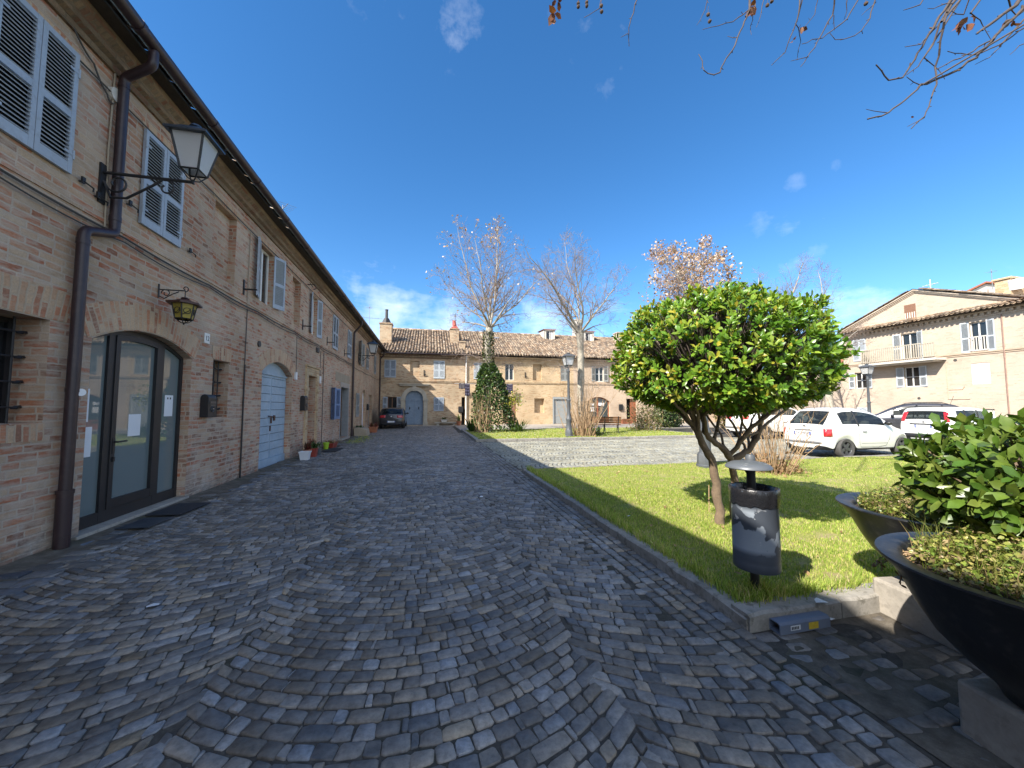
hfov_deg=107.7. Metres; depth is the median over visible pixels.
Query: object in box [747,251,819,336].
plane tree
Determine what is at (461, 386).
sign
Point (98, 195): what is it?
shutter catch
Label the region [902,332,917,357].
window
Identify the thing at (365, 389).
brick house
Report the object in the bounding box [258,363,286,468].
door
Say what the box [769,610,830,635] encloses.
bait box
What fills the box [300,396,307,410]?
letter box
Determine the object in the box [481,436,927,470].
path
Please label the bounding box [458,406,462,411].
letter box
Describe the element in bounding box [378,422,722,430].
pavement
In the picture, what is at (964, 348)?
gabled house
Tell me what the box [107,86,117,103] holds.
junction box
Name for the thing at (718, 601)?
kerb
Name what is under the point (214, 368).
window
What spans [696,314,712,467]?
street lamp
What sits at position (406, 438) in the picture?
street
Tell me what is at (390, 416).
parked car
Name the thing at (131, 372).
door
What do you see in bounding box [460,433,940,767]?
street border
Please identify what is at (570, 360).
street lamp
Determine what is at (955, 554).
weeds
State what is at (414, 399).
door
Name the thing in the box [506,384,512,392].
sign
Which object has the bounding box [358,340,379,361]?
wall lantern
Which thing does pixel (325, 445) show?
flower pot
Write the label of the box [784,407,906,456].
parked car
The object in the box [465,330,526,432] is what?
ivy
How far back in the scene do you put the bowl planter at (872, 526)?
2.62 m
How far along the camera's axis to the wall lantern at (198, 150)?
4.56 m
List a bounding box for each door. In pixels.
[78,331,182,530]
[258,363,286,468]
[362,395,362,426]
[405,391,422,424]
[503,397,515,423]
[553,397,570,423]
[630,399,635,422]
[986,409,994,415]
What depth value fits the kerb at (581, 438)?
17.09 m
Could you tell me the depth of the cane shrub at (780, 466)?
8.05 m
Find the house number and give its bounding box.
[204,332,209,343]
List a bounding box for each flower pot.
[298,451,311,459]
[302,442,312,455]
[310,441,318,456]
[316,442,321,454]
[320,439,339,447]
[323,442,328,449]
[368,422,378,432]
[456,415,460,425]
[621,419,632,423]
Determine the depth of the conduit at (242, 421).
7.85 m
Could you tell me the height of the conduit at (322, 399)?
3.450 m
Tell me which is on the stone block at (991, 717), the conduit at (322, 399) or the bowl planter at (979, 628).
the bowl planter at (979, 628)
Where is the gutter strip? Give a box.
[0,427,378,589]
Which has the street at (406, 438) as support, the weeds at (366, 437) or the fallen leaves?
the weeds at (366, 437)
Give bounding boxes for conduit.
[239,364,245,477]
[321,358,323,446]
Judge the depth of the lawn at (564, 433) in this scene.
19.96 m
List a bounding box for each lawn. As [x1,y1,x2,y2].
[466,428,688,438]
[537,455,942,600]
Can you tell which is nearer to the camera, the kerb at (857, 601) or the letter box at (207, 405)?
the kerb at (857, 601)
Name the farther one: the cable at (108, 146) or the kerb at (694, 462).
the kerb at (694, 462)
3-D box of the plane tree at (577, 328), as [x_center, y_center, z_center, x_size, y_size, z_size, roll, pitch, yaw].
[3.196,-3.127,18.325,6.020,11.534,6.582,-1,-4,20]
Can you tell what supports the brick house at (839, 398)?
on the ground at (844, 630)
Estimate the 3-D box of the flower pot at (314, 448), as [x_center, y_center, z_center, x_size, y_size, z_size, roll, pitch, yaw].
[-5.983,1.961,11.270,0.292,0.469,0.263,1,-4,-12]
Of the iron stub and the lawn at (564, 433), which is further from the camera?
the lawn at (564, 433)
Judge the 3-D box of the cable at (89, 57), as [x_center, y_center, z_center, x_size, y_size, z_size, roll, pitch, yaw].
[-4.817,-3.646,4.310,0.018,0.446,0.562,1,-4,-12]
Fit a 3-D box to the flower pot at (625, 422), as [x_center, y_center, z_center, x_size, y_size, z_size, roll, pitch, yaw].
[9.983,3.270,32.653,1.348,0.482,1.746,1,-4,-12]
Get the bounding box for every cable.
[0,168,350,363]
[0,176,351,365]
[43,22,345,324]
[74,27,113,103]
[103,73,115,226]
[244,310,247,363]
[247,232,250,305]
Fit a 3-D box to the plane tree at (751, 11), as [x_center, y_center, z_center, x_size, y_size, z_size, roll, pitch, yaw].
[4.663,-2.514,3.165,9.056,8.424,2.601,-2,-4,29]
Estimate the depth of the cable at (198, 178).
6.39 m
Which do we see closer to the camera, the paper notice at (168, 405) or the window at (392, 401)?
the paper notice at (168, 405)
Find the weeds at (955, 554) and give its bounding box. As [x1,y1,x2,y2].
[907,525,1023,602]
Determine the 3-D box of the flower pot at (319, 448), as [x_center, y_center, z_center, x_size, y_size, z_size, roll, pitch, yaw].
[-6.148,2.022,11.862,0.263,0.420,0.265,-2,-4,32]
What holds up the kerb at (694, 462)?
on the ground at (844, 630)
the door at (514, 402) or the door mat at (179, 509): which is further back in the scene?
the door at (514, 402)
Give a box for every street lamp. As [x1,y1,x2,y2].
[560,352,575,436]
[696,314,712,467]
[857,364,875,412]
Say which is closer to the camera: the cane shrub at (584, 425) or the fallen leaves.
the fallen leaves
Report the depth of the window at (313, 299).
13.01 m
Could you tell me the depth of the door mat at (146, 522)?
4.73 m
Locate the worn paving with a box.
[754,616,997,767]
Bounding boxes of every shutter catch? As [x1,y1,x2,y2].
[78,176,94,191]
[94,191,108,205]
[126,200,138,212]
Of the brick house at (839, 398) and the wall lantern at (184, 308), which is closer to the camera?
the wall lantern at (184, 308)
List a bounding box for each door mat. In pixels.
[115,517,173,528]
[145,502,210,515]
[321,448,342,451]
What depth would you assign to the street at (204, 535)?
2.37 m
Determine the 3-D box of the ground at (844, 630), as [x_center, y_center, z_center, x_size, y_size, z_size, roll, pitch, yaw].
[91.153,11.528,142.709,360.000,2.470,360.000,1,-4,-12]
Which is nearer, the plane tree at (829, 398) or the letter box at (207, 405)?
the letter box at (207, 405)
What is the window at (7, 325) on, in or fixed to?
in the brick house at (86, 308)
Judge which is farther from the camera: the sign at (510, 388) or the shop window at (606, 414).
the shop window at (606, 414)
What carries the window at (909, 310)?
in the gabled house at (964, 348)
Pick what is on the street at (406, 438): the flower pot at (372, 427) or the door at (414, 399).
the flower pot at (372, 427)
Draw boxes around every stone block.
[873,576,962,654]
[958,677,1023,767]
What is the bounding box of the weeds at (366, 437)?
[345,436,374,442]
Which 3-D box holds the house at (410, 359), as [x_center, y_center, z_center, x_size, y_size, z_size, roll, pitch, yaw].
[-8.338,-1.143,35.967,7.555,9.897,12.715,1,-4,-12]
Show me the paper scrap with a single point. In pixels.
(817, 600)
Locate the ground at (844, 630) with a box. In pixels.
[0,426,982,767]
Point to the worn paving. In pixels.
(934, 717)
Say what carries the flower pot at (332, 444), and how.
on the gutter stones
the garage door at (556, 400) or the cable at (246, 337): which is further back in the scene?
the garage door at (556, 400)
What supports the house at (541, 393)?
on the ground at (844, 630)
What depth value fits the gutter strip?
4.39 m
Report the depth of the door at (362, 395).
22.91 m
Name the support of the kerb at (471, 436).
on the ground at (844, 630)
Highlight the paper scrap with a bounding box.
[814,597,827,602]
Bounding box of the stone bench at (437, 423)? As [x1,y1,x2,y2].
[434,422,456,425]
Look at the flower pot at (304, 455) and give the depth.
10.52 m
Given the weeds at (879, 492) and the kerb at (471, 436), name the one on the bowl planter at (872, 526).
the weeds at (879, 492)
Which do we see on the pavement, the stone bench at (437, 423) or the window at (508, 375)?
the stone bench at (437, 423)
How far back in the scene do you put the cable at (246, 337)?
7.98 m
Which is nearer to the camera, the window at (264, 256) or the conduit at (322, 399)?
the window at (264, 256)
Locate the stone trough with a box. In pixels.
[354,427,369,435]
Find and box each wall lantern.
[97,123,224,204]
[158,284,202,324]
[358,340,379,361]
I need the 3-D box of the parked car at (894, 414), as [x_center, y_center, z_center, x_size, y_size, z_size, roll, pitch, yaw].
[19.201,1.615,18.219,2.112,2.014,4.321,3,-5,-44]
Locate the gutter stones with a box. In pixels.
[0,427,384,596]
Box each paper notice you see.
[84,427,91,456]
[86,389,89,421]
[127,414,140,435]
[164,395,172,415]
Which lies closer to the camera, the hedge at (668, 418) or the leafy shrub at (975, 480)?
the leafy shrub at (975, 480)
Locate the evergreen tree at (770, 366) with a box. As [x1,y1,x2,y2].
[606,280,862,525]
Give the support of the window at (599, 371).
in the house at (597, 346)
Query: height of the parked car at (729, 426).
1.618 m
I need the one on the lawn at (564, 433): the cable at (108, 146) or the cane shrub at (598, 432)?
the cane shrub at (598, 432)
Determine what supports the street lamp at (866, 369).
on the ground at (844, 630)
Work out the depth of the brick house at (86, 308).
4.86 m
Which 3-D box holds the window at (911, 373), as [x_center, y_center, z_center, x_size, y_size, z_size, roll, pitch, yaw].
[28.167,-0.501,26.228,0.054,1.380,0.850,1,-4,-12]
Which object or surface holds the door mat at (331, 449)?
on the street at (204, 535)
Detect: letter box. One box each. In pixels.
[199,394,216,416]
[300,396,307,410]
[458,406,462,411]
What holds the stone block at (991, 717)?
on the worn paving
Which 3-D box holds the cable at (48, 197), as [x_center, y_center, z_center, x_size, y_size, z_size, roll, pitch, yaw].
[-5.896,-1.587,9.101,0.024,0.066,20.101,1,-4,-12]
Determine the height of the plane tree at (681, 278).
11.548 m
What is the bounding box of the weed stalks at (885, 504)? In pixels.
[848,478,948,526]
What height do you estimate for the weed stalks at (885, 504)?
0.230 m
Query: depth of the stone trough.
19.27 m
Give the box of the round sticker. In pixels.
[79,389,85,395]
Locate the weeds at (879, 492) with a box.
[857,484,938,523]
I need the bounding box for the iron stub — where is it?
[243,279,256,294]
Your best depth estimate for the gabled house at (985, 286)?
50.00 m
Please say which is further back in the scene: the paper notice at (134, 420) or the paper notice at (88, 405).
the paper notice at (134, 420)
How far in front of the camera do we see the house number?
6.59 m
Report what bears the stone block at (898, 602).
on the worn paving
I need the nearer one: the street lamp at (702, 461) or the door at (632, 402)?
the street lamp at (702, 461)
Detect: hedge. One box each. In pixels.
[653,406,684,427]
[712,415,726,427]
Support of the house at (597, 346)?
on the ground at (844, 630)
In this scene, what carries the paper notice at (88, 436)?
attached to the brick house at (86, 308)
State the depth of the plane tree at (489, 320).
22.14 m
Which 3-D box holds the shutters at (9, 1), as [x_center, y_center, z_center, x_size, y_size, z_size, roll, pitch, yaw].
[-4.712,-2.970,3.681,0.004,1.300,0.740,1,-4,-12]
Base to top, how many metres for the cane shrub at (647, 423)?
3.251 m
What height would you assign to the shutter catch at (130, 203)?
0.100 m
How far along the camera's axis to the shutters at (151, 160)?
5.38 m
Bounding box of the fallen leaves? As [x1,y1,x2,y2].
[561,457,894,574]
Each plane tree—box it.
[425,214,555,430]
[510,223,635,432]
[548,0,1023,128]
[624,234,748,433]
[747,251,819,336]
[777,259,880,406]
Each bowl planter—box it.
[835,492,953,563]
[874,532,1023,709]
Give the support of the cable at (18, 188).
attached to the brick house at (86, 308)
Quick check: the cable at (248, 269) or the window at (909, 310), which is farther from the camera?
the window at (909, 310)
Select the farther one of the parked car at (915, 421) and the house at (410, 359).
the house at (410, 359)
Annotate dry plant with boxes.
[872,549,987,588]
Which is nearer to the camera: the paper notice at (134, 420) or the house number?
the paper notice at (134, 420)
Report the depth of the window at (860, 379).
29.43 m
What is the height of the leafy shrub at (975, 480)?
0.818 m
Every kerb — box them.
[461,429,478,441]
[476,435,712,441]
[522,454,898,469]
[522,469,747,630]
[731,583,879,632]
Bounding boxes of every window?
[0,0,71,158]
[0,316,27,422]
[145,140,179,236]
[212,361,221,416]
[259,249,268,304]
[311,299,313,334]
[388,397,396,407]
[505,364,512,379]
[587,397,608,417]
[595,366,602,381]
[856,373,866,388]
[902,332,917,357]
[904,303,915,318]
[905,367,919,386]
[970,321,986,350]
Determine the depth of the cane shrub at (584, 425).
18.04 m
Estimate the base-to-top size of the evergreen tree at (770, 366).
3.015 m
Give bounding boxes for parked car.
[379,407,408,428]
[725,408,797,438]
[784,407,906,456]
[874,396,958,428]
[901,407,995,443]
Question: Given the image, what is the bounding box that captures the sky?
[128,0,1023,341]
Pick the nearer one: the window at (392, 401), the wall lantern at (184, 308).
the wall lantern at (184, 308)
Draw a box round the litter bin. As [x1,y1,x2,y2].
[725,454,781,589]
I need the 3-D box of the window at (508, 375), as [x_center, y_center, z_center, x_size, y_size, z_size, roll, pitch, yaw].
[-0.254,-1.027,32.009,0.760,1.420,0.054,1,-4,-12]
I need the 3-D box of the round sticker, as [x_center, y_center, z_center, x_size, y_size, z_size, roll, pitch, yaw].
[-4.703,0.091,4.079,0.005,0.078,0.080,-2,-4,24]
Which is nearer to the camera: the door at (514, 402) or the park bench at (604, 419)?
the park bench at (604, 419)
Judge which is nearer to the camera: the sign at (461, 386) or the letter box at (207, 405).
the letter box at (207, 405)
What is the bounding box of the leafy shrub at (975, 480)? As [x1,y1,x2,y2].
[891,407,1023,556]
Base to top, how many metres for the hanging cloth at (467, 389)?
1.039 m
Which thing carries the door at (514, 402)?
in the house at (541, 393)
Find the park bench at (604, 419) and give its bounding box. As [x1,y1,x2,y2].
[591,416,620,432]
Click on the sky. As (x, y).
(382, 122)
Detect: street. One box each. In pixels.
[0,447,854,767]
[336,426,474,450]
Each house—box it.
[0,0,363,565]
[340,319,386,435]
[378,309,471,425]
[460,329,573,424]
[555,319,737,423]
[793,359,845,410]
[837,276,1023,424]
[967,281,994,292]
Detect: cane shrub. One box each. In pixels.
[556,377,615,436]
[587,417,604,436]
[619,398,675,430]
[712,400,833,477]
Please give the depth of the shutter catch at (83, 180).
4.19 m
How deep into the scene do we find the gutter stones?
3.60 m
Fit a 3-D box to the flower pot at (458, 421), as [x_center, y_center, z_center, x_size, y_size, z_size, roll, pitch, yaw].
[-4.267,2.840,29.929,0.532,1.005,0.577,2,-4,-31]

